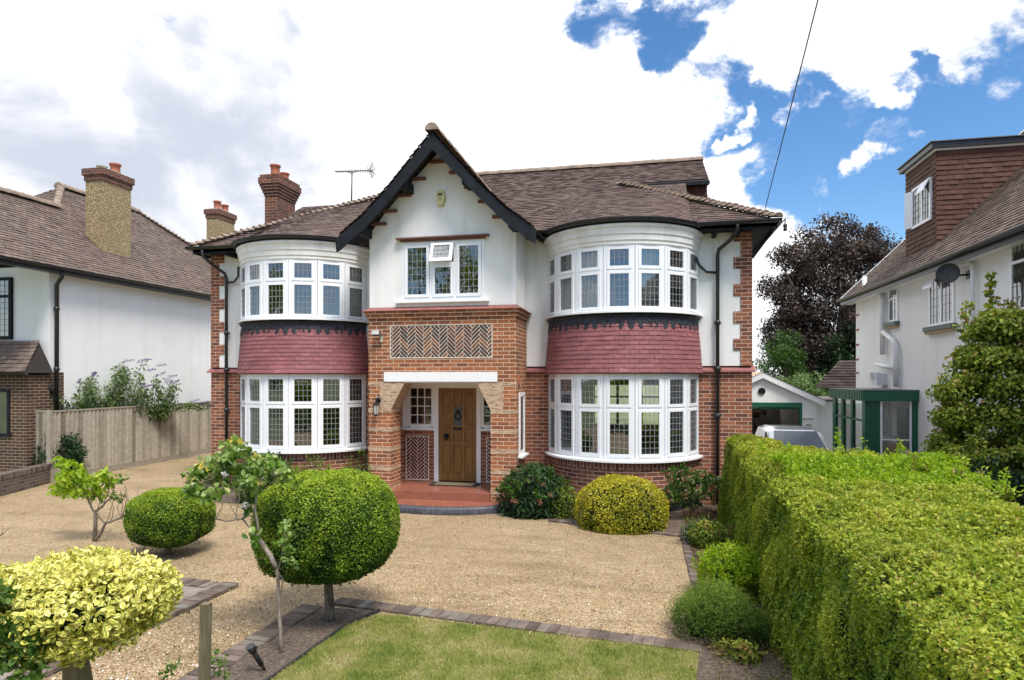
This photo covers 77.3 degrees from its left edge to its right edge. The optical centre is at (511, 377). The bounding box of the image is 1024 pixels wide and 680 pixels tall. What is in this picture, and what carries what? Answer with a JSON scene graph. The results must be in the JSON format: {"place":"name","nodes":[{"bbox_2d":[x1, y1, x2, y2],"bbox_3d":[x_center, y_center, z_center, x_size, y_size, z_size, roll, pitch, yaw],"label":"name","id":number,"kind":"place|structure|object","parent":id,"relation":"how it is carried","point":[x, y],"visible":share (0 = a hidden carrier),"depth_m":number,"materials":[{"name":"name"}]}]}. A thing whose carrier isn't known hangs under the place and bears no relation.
{"place":"outdoors","nodes":[
{"label":"outdoors","id":0,"kind":"place"},
{"bbox_2d":[0,583,217,679],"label":"corner paving","id":1,"kind":"structure","parent":0,"point":[188,591],"depth_m":7.34,"materials":[{"name":"stone"}]},
{"bbox_2d":[0,545,184,679],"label":"variegated shrub","id":2,"kind":"object","parent":1,"relation":"on","point":[70,610],"visible":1,"depth_m":3.15,"materials":[{"name":"yellow plant"}]},
{"bbox_2d":[0,162,236,472],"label":"neighbour house","id":3,"kind":"structure","parent":0,"point":[101,276],"depth_m":17.64,"materials":[{"name":"paint"}]},
{"bbox_2d":[0,390,11,436],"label":"window","id":4,"kind":"structure","parent":3,"relation":"in","point":[4,394],"depth_m":15.35,"materials":[{"name":"black glass"}]},
{"bbox_2d":[0,277,12,338],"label":"window","id":5,"kind":"structure","parent":3,"relation":"in","point":[6,283],"depth_m":16.05,"materials":[{"name":"black glass"}]},
{"bbox_2d":[84,453,210,484],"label":"side path","id":6,"kind":"structure","parent":0,"point":[168,472],"depth_m":16.77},
{"bbox_2d":[46,401,210,482],"bbox_3d":[-10.216,1.640,19.602,0.100,1.720,9.138,0,0,9],"label":"wooden fence","id":7,"kind":"object","parent":6,"relation":"on","point":[120,438],"visible":0.56,"depth_m":17.51,"materials":[{"name":"brown wood"}]},
{"bbox_2d":[51,358,210,422],"bbox_3d":[-10.372,0.485,17.506,4.046,2.057,2.845,0,0,-27],"label":"buddleia","id":8,"kind":"object","parent":7,"relation":"attached to","point":[163,407],"visible":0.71,"depth_m":17.77,"materials":[{"name":"green plant"}]},
{"bbox_2d":[205,485,253,503],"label":"bay soil","id":9,"kind":"structure","parent":0,"point":[232,499],"depth_m":13.24,"materials":[{"name":"brown soil"}]},
{"bbox_2d":[197,458,236,486],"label":"plant","id":10,"kind":"object","parent":9,"relation":"on","point":[206,479],"visible":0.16,"depth_m":14.57,"materials":[{"name":"green plant"}]},
{"bbox_2d":[231,450,296,504],"bbox_3d":[-4.947,1.967,12.938,1.415,1.046,1.369,0,0,12],"label":"flower clump","id":11,"kind":"object","parent":9,"relation":"on","point":[268,482],"visible":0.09,"depth_m":12.67,"materials":[{"name":"green plant"}]},
{"bbox_2d":[290,452,335,473],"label":"plant","id":12,"kind":"object","parent":9,"relation":"on","point":[315,466],"visible":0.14,"depth_m":12.75,"materials":[{"name":"green plant"}]},
{"bbox_2d":[342,447,371,472],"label":"plant","id":13,"kind":"object","parent":9,"relation":"on","point":[360,465],"visible":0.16,"depth_m":12.80,"materials":[{"name":"green plant"}]},
{"bbox_2d":[211,607,370,679],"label":"soil bed","id":14,"kind":"object","parent":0,"point":[304,634],"visible":0.8,"depth_m":5.94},
{"bbox_2d":[158,644,229,679],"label":"weed","id":15,"kind":"object","parent":14,"relation":"on","point":[171,666],"visible":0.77,"depth_m":4.75,"materials":[{"name":"green plant"}]},
{"bbox_2d":[198,601,211,679],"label":"garden stake","id":16,"kind":"object","parent":14,"relation":"on","point":[205,639],"visible":1,"depth_m":4.33,"materials":[{"name":"brown wood"}]},
{"bbox_2d":[181,433,298,652],"bbox_3d":[-2.452,1.506,5.821,1.194,1.994,0.655,0,0,12],"label":"rose tree","id":17,"kind":"object","parent":14,"relation":"on","point":[226,458],"visible":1,"depth_m":5.79,"materials":[{"name":"green plant"}]},
{"bbox_2d":[245,642,265,670],"bbox_3d":[-2.142,2.368,5.376,0.181,0.288,0.090,0,0,-36],"label":"spot light","id":18,"kind":"object","parent":14,"relation":"on","point":[251,648],"visible":1,"depth_m":5.36,"materials":[{"name":"black metal"}]},
{"bbox_2d":[249,468,400,621],"bbox_3d":[-1.887,1.722,6.582,1.427,1.568,1.343,0,0,12],"label":"topiary ball","id":19,"kind":"object","parent":14,"relation":"on","point":[345,528],"visible":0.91,"depth_m":6.11,"materials":[{"name":"green plant"}]},
{"bbox_2d":[0,481,704,679],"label":"gravel drive","id":20,"kind":"structure","parent":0,"point":[36,521],"depth_m":8.32,"materials":[{"name":"beige gravel"}]},
{"bbox_2d":[0,463,53,496],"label":"garden wall","id":21,"kind":"structure","parent":20,"relation":"on","point":[20,479],"depth_m":14.19,"materials":[{"name":"brick"}]},
{"bbox_2d":[35,410,45,463],"bbox_3d":[-11.221,1.625,15.344,0.497,1.650,0.040,0,0,12],"label":"fence panel","id":22,"kind":"object","parent":20,"relation":"on","point":[40,424],"visible":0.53,"depth_m":15.35,"materials":[{"name":"brown wood"}]},
{"bbox_2d":[46,455,138,540],"bbox_3d":[-6.391,1.859,9.690,1.566,1.322,0.729,0,0,-2],"label":"small tree","id":23,"kind":"object","parent":20,"relation":"on","point":[68,484],"visible":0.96,"depth_m":9.64,"materials":[{"name":"green plant"}]},
{"bbox_2d":[3,581,238,679],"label":"corner edging","id":24,"kind":"object","parent":20,"relation":"on","point":[189,603],"visible":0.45,"depth_m":7.01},
{"bbox_2d":[121,486,216,554],"bbox_3d":[-4.817,2.033,9.058,1.138,0.944,1.093,0,0,12],"label":"topiary ball","id":25,"kind":"object","parent":20,"relation":"on","point":[168,519],"visible":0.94,"depth_m":8.68,"materials":[{"name":"green plant"}]},
{"bbox_2d":[177,577,217,587],"bbox_3d":[-4.733,2.481,7.940,2.416,0.059,0.232,0,0,16],"label":"corner edging","id":26,"kind":"object","parent":20,"relation":"on","point":[195,582],"visible":0.16,"depth_m":7.67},
{"bbox_2d":[177,604,321,679],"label":"bed edging","id":27,"kind":"object","parent":20,"relation":"on","point":[237,652],"visible":0.84,"depth_m":6.07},
{"bbox_2d":[264,608,379,679],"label":"lawn border strip","id":28,"kind":"object","parent":20,"relation":"on","point":[366,615],"visible":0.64,"depth_m":6.01,"materials":[{"name":"stone"}]},
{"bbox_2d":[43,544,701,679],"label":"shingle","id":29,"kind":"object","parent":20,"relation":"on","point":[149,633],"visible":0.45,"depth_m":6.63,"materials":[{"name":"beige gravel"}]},
{"bbox_2d":[334,597,728,655],"bbox_3d":[0.005,2.492,6.458,4.149,0.036,0.222,0,0,19],"label":"lawn edging","id":30,"kind":"object","parent":20,"relation":"on","point":[477,619],"visible":0.88,"depth_m":6.41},
{"bbox_2d":[270,612,699,679],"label":"lawn","id":31,"kind":"structure","parent":0,"point":[467,658],"depth_m":5.66,"materials":[{"name":"green plant"}]},
{"bbox_2d":[0,0,1023,375],"label":"sky","id":32,"kind":"structure","parent":0,"point":[195,101],"materials":[{"name":"white"}]},
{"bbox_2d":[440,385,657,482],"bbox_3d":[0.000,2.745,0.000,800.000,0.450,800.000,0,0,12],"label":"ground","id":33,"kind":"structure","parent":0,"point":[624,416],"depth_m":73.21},
{"bbox_2d":[29,429,88,475],"bbox_3d":[-11.018,1.914,15.599,1.336,1.505,1.146,0,0,-20],"label":"dark shrub","id":34,"kind":"object","parent":33,"relation":"on","point":[76,452],"visible":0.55,"depth_m":15.44,"materials":[{"name":"green plant"}]},
{"bbox_2d":[184,122,784,515],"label":"brick house","id":35,"kind":"structure","parent":33,"relation":"on","point":[635,276],"depth_m":12.66,"materials":[{"name":"red tile"}]},
{"bbox_2d":[237,259,368,323],"bbox_3d":[-4.747,-1.780,13.715,3.137,1.300,1.295,0,0,12],"label":"bay window","id":36,"kind":"structure","parent":35,"relation":"in","point":[255,281],"depth_m":13.33,"materials":[{"name":"white paint"}]},
{"bbox_2d":[240,374,367,453],"bbox_3d":[-4.747,0.777,13.715,3.137,1.675,1.295,0,0,12],"label":"bay window","id":37,"kind":"structure","parent":35,"relation":"in","point":[249,405],"depth_m":13.29,"materials":[{"name":"white paint"}]},
{"bbox_2d":[335,162,374,200],"bbox_3d":[-4.254,-5.093,17.280,1.366,1.201,0.250,0,0,31],"label":"tv aerial","id":38,"kind":"object","parent":35,"relation":"attached to","point":[355,171],"visible":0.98,"depth_m":17.26,"materials":[{"name":"grey metal"}]},
{"bbox_2d":[373,397,380,415],"bbox_3d":[-2.667,0.585,12.631,0.150,0.369,0.206,0,0,12],"label":"wall lantern","id":39,"kind":"object","parent":35,"relation":"attached to","point":[376,406],"depth_m":12.56,"materials":[{"name":"glass"}]},
{"bbox_2d":[371,330,382,342],"bbox_3d":[-2.661,-0.802,12.637,0.190,0.255,0.199,0,0,12],"label":"flood light","id":40,"kind":"object","parent":35,"relation":"attached to","point":[376,333],"visible":1,"depth_m":12.57,"materials":[{"name":"grey metal"}]},
{"bbox_2d":[402,386,434,429],"bbox_3d":[-2.006,0.659,13.719,0.780,0.938,0.120,0,0,12],"label":"side window","id":41,"kind":"structure","parent":35,"relation":"in","point":[406,405],"depth_m":13.71,"materials":[{"name":"white paint"}]},
{"bbox_2d":[436,189,445,206],"bbox_3d":[-1.385,-3.487,12.458,0.196,0.335,0.068,0,0,12],"label":"alarm box","id":42,"kind":"object","parent":35,"relation":"attached to","point":[441,197],"visible":1,"depth_m":12.43,"materials":[{"name":"yellow plastic"}]},
{"bbox_2d":[395,239,489,303],"bbox_3d":[-1.361,-2.058,12.473,1.900,1.205,0.369,0,0,12],"label":"gable window","id":43,"kind":"structure","parent":35,"relation":"in","point":[412,252],"depth_m":12.47,"materials":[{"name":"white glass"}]},
{"bbox_2d":[429,481,481,486],"bbox_3d":[-1.181,2.209,13.226,1.020,0.019,0.460,0,0,12],"label":"doormat","id":44,"kind":"object","parent":35,"relation":"on","point":[455,484],"visible":1,"depth_m":13.14,"materials":[{"name":"fabric"}]},
{"bbox_2d":[439,388,475,481],"bbox_3d":[-1.147,1.215,13.550,0.840,1.970,0.143,0,0,12],"label":"front door","id":45,"kind":"structure","parent":35,"relation":"in","point":[457,406],"depth_m":13.57,"materials":[{"name":"brown wood"}]},
{"bbox_2d":[442,285,477,293],"bbox_3d":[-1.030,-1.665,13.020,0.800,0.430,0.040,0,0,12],"label":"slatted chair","id":46,"kind":"object","parent":35,"relation":"in","point":[443,290],"visible":0.23,"depth_m":13.01,"materials":[{"name":"brown wood"}]},
{"bbox_2d":[479,392,490,430],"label":"side window","id":47,"kind":"structure","parent":35,"relation":"in","point":[486,427],"depth_m":13.39,"materials":[{"name":"white paint"}]},
{"bbox_2d":[518,392,528,457],"bbox_3d":[0.225,0.935,12.671,0.120,1.270,0.640,0,0,12],"label":"side window","id":48,"kind":"structure","parent":35,"relation":"in","point":[522,454],"depth_m":12.63,"materials":[{"name":"white paint"}]},
{"bbox_2d":[545,374,702,463],"bbox_3d":[2.080,0.777,12.261,3.137,1.675,1.295,0,0,12],"label":"bay window","id":49,"kind":"structure","parent":35,"relation":"in","point":[684,407],"depth_m":11.89,"materials":[{"name":"white paint"}]},
{"bbox_2d":[545,244,702,319],"bbox_3d":[2.080,-1.780,12.261,3.137,1.300,1.295,0,0,12],"label":"bay window","id":50,"kind":"structure","parent":35,"relation":"in","point":[580,278],"depth_m":11.89,"materials":[{"name":"white paint"}]},
{"bbox_2d":[783,218,786,230],"bbox_3d":[4.980,-2.780,11.668,0.070,0.240,0.067,0,0,12],"label":"insulator","id":51,"kind":"object","parent":35,"relation":"attached to","point":[785,226],"visible":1,"depth_m":11.65,"materials":[{"name":"ceramic"}]},
{"bbox_2d":[765,0,818,208],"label":"overhead wire","id":52,"kind":"object","parent":35,"relation":"attached to","point":[794,91],"visible":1,"depth_m":7.47,"materials":[{"name":"grey metal"}]},
{"bbox_2d":[752,329,809,384],"bbox_3d":[13.014,0.382,31.047,3.143,5.538,3.808,0,0,12],"label":"green tree","id":53,"kind":"object","parent":33,"relation":"on","point":[787,362],"visible":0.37,"depth_m":30.53,"materials":[{"name":"green plant"}]},
{"bbox_2d":[752,372,850,453],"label":"garage","id":54,"kind":"structure","parent":33,"relation":"on","point":[780,402],"depth_m":21.85,"materials":[{"name":"paint"}]},
{"bbox_2d":[752,409,765,432],"bbox_3d":[9.621,2.137,26.644,2.197,1.579,1.473,0,0,12],"label":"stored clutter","id":55,"kind":"object","parent":54,"relation":"in","point":[757,413],"visible":0.07,"depth_m":26.56,"materials":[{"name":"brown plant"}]},
{"bbox_2d":[752,407,798,408],"bbox_3d":[8.810,1.080,22.979,2.340,0.040,1.980,0,0,12],"label":"raised door","id":56,"kind":"structure","parent":54,"relation":"in","point":[752,407],"depth_m":22.07,"materials":[{"name":"green paint"}]},
{"bbox_2d":[775,371,848,395],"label":"pale shrub","id":57,"kind":"object","parent":33,"relation":"on","point":[803,381],"visible":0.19,"depth_m":27.93,"materials":[{"name":"green plant"}]},
{"bbox_2d":[754,211,901,393],"bbox_3d":[18.229,-2.879,34.490,10.049,12.258,9.293,0,0,12],"label":"copper beech","id":58,"kind":"object","parent":33,"relation":"on","point":[838,260],"visible":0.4,"depth_m":32.93,"materials":[{"name":"purple plant"}]},
{"bbox_2d":[806,312,855,383],"bbox_3d":[17.965,0.167,30.515,7.002,6.783,5.068,0,0,12],"label":"dark conifer","id":59,"kind":"object","parent":33,"relation":"on","point":[826,367],"visible":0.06,"depth_m":30.71,"materials":[{"name":"green plant"}]},
{"bbox_2d":[815,130,1023,462],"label":"neighbour house","id":60,"kind":"structure","parent":33,"relation":"on","point":[964,205],"depth_m":14.75,"materials":[{"name":"white paint"}]},
{"bbox_2d":[829,388,919,454],"bbox_3d":[9.212,1.575,16.467,1.238,2.550,2.850,0,0,12],"label":"glazed porch","id":61,"kind":"object","parent":60,"relation":"attached to","point":[876,420],"visible":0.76,"depth_m":15.39,"materials":[{"name":"green paint"}]},
{"bbox_2d":[882,435,896,438],"bbox_3d":[9.022,1.445,15.378,0.400,0.110,0.276,0,0,12],"label":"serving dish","id":62,"kind":"object","parent":61,"relation":"on","point":[888,437],"visible":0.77,"depth_m":15.28,"materials":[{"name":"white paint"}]},
{"bbox_2d":[897,407,908,450],"bbox_3d":[9.696,1.625,15.879,0.030,1.750,0.700,0,0,12],"label":"inner door","id":63,"kind":"structure","parent":61,"relation":"in","point":[902,412],"depth_m":15.80,"materials":[{"name":"green paint"}]},
{"bbox_2d":[883,288,899,328],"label":"window","id":64,"kind":"structure","parent":60,"relation":"in","point":[893,296],"depth_m":16.49,"materials":[{"name":"white glass"}]},
{"bbox_2d":[922,274,956,334],"bbox_3d":[9.204,-1.660,13.836,0.220,1.400,1.360,0,0,12],"label":"window","id":65,"kind":"structure","parent":60,"relation":"in","point":[941,295],"depth_m":13.82,"materials":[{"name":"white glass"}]},
{"bbox_2d":[936,263,969,283],"bbox_3d":[8.743,-2.046,12.619,0.607,0.407,0.266,0,0,2],"label":"satellite dish","id":66,"kind":"object","parent":60,"relation":"attached to","point":[947,273],"visible":0.98,"depth_m":12.64,"materials":[{"name":"metal"}]},
{"bbox_2d":[1009,244,1023,310],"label":"window","id":67,"kind":"structure","parent":60,"relation":"in","point":[1016,254],"depth_m":10.98,"materials":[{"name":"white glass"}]},
{"bbox_2d":[551,505,792,679],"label":"border soil","id":68,"kind":"structure","parent":0,"point":[707,667],"depth_m":5.57,"materials":[{"name":"brown soil"}]},
{"bbox_2d":[494,461,574,519],"bbox_3d":[0.385,2.012,11.720,1.332,0.957,1.331,0,0,-35],"label":"leafy shrub","id":69,"kind":"object","parent":68,"relation":"on","point":[532,496],"visible":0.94,"depth_m":11.43,"materials":[{"name":"green plant"}]},
{"bbox_2d":[548,484,581,518],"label":"olive shrub","id":70,"kind":"object","parent":68,"relation":"on","point":[565,509],"visible":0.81,"depth_m":11.31,"materials":[{"name":"green plant"}]},
{"bbox_2d":[548,519,682,536],"bbox_3d":[1.675,2.488,10.556,2.342,0.044,0.111,0,0,28],"label":"border edging","id":71,"kind":"object","parent":68,"relation":"on","point":[652,531],"visible":0.48,"depth_m":10.25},
{"bbox_2d":[574,473,669,534],"bbox_3d":[1.831,2.050,10.718,1.592,0.879,1.313,0,0,12],"label":"golden shrub","id":72,"kind":"object","parent":68,"relation":"on","point":[610,505],"visible":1,"depth_m":10.32,"materials":[{"name":"yellow plant"}]},
{"bbox_2d":[679,524,700,540],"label":"plant","id":73,"kind":"object","parent":68,"relation":"on","point":[683,531],"visible":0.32,"depth_m":9.71,"materials":[{"name":"green plant"}]},
{"bbox_2d":[659,461,722,518],"bbox_3d":[3.146,1.989,11.268,1.108,1.043,0.947,0,0,1],"label":"rhododendron","id":74,"kind":"object","parent":68,"relation":"on","point":[676,491],"visible":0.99,"depth_m":11.16,"materials":[{"name":"green plant"}]},
{"bbox_2d":[681,536,714,644],"bbox_3d":[2.266,2.487,7.953,0.112,0.046,4.100,0,0,12],"label":"border edging","id":75,"kind":"object","parent":68,"relation":"on","point":[688,557],"visible":0.46,"depth_m":8.46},
{"bbox_2d":[678,512,734,550],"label":"plant","id":76,"kind":"object","parent":68,"relation":"on","point":[700,539],"visible":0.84,"depth_m":9.30,"materials":[{"name":"green plant"}]},
{"bbox_2d":[664,575,764,648],"bbox_3d":[1.952,2.210,6.185,0.918,0.560,0.893,0,0,-26],"label":"heather","id":77,"kind":"object","parent":68,"relation":"on","point":[707,610],"visible":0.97,"depth_m":6.06,"materials":[{"name":"green plant"}]},
{"bbox_2d":[714,523,735,552],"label":"plant","id":78,"kind":"object","parent":68,"relation":"on","point":[731,538],"visible":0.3,"depth_m":9.14,"materials":[{"name":"green plant"}]},
{"bbox_2d":[691,538,760,604],"bbox_3d":[2.495,2.177,7.320,0.823,0.626,0.858,0,0,-23],"label":"lime clump","id":79,"kind":"object","parent":68,"relation":"on","point":[732,568],"visible":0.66,"depth_m":7.17,"materials":[{"name":"green plant"}]},
{"bbox_2d":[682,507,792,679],"bbox_3d":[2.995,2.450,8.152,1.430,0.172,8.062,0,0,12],"label":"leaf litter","id":80,"kind":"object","parent":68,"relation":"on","point":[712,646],"visible":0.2,"depth_m":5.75,"materials":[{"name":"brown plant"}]},
{"bbox_2d":[714,637,767,665],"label":"plant","id":81,"kind":"object","parent":68,"relation":"on","point":[740,644],"visible":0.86,"depth_m":5.64,"materials":[{"name":"green plant"}]},
{"bbox_2d":[737,604,782,649],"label":"heather","id":82,"kind":"object","parent":68,"relation":"on","point":[765,626],"visible":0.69,"depth_m":5.89,"materials":[{"name":"green plant"}]},
{"bbox_2d":[716,433,1023,679],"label":"hedge","id":83,"kind":"object","parent":68,"relation":"on","point":[874,580],"visible":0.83,"depth_m":4.36,"materials":[{"name":"green plant"}]},
{"bbox_2d":[756,427,1023,503],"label":"privet shoots","id":84,"kind":"object","parent":83,"relation":"on","point":[838,465],"visible":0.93,"depth_m":6.95,"materials":[{"name":"green plant"}]},
{"bbox_2d":[906,449,1018,503],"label":"red tipped shoots","id":85,"kind":"object","parent":83,"relation":"on","point":[914,464],"visible":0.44,"depth_m":6.56,"materials":[{"name":"brown plant"}]},
{"bbox_2d":[884,443,900,455],"bbox_3d":[9.202,1.825,15.360,0.470,0.510,0.396,0,0,12],"label":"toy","id":86,"kind":"object","parent":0,"point":[891,447],"visible":0.34,"depth_m":15.29,"materials":[{"name":"brown plastic"}]},
{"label":"neighbour drive","id":87,"kind":"structure","parent":0,"visible":0},
{"bbox_2d":[752,411,753,434],"bbox_3d":[8.584,2.110,23.835,0.700,1.720,0.600,0,0,12],"label":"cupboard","id":88,"kind":"object","parent":87,"relation":"on","point":[753,422],"visible":0.13,"depth_m":23.47,"materials":[{"name":"black"}]},
{"bbox_2d":[754,424,842,450],"bbox_3d":[7.223,2.030,16.533,2.140,1.490,4.150,0,0,12],"label":"parked car","id":89,"kind":"object","parent":87,"relation":"on","point":[802,435],"visible":0.12,"depth_m":16.04,"materials":[{"name":"paint"}]},
{"bbox_2d":[898,448,911,455],"bbox_3d":[7.564,1.800,11.984,0.140,1.400,2.127,0,0,14],"label":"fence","id":90,"kind":"object","parent":87,"relation":"on","point":[903,452],"visible":0.06,"depth_m":12.67,"materials":[{"name":"brown wood"}]},
{"bbox_2d":[921,305,1023,502],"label":"maple tree","id":91,"kind":"object","parent":87,"relation":"on","point":[961,419],"visible":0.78,"depth_m":9.34,"materials":[{"name":"green plant"}]},
{"bbox_2d":[951,271,1019,343],"bbox_3d":[7.777,-0.818,10.504,1.100,1.850,0.303,0,0,-4],"label":"climbing shoot","id":92,"kind":"object","parent":91,"relation":"attached to","point":[989,293],"visible":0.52,"depth_m":10.48,"materials":[{"name":"green plant"}]},
{"bbox_2d":[946,455,1023,533],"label":"dark shrub","id":93,"kind":"object","parent":87,"relation":"on","point":[1015,479],"visible":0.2,"depth_m":8.48,"materials":[{"name":"green plant"}]}
]}

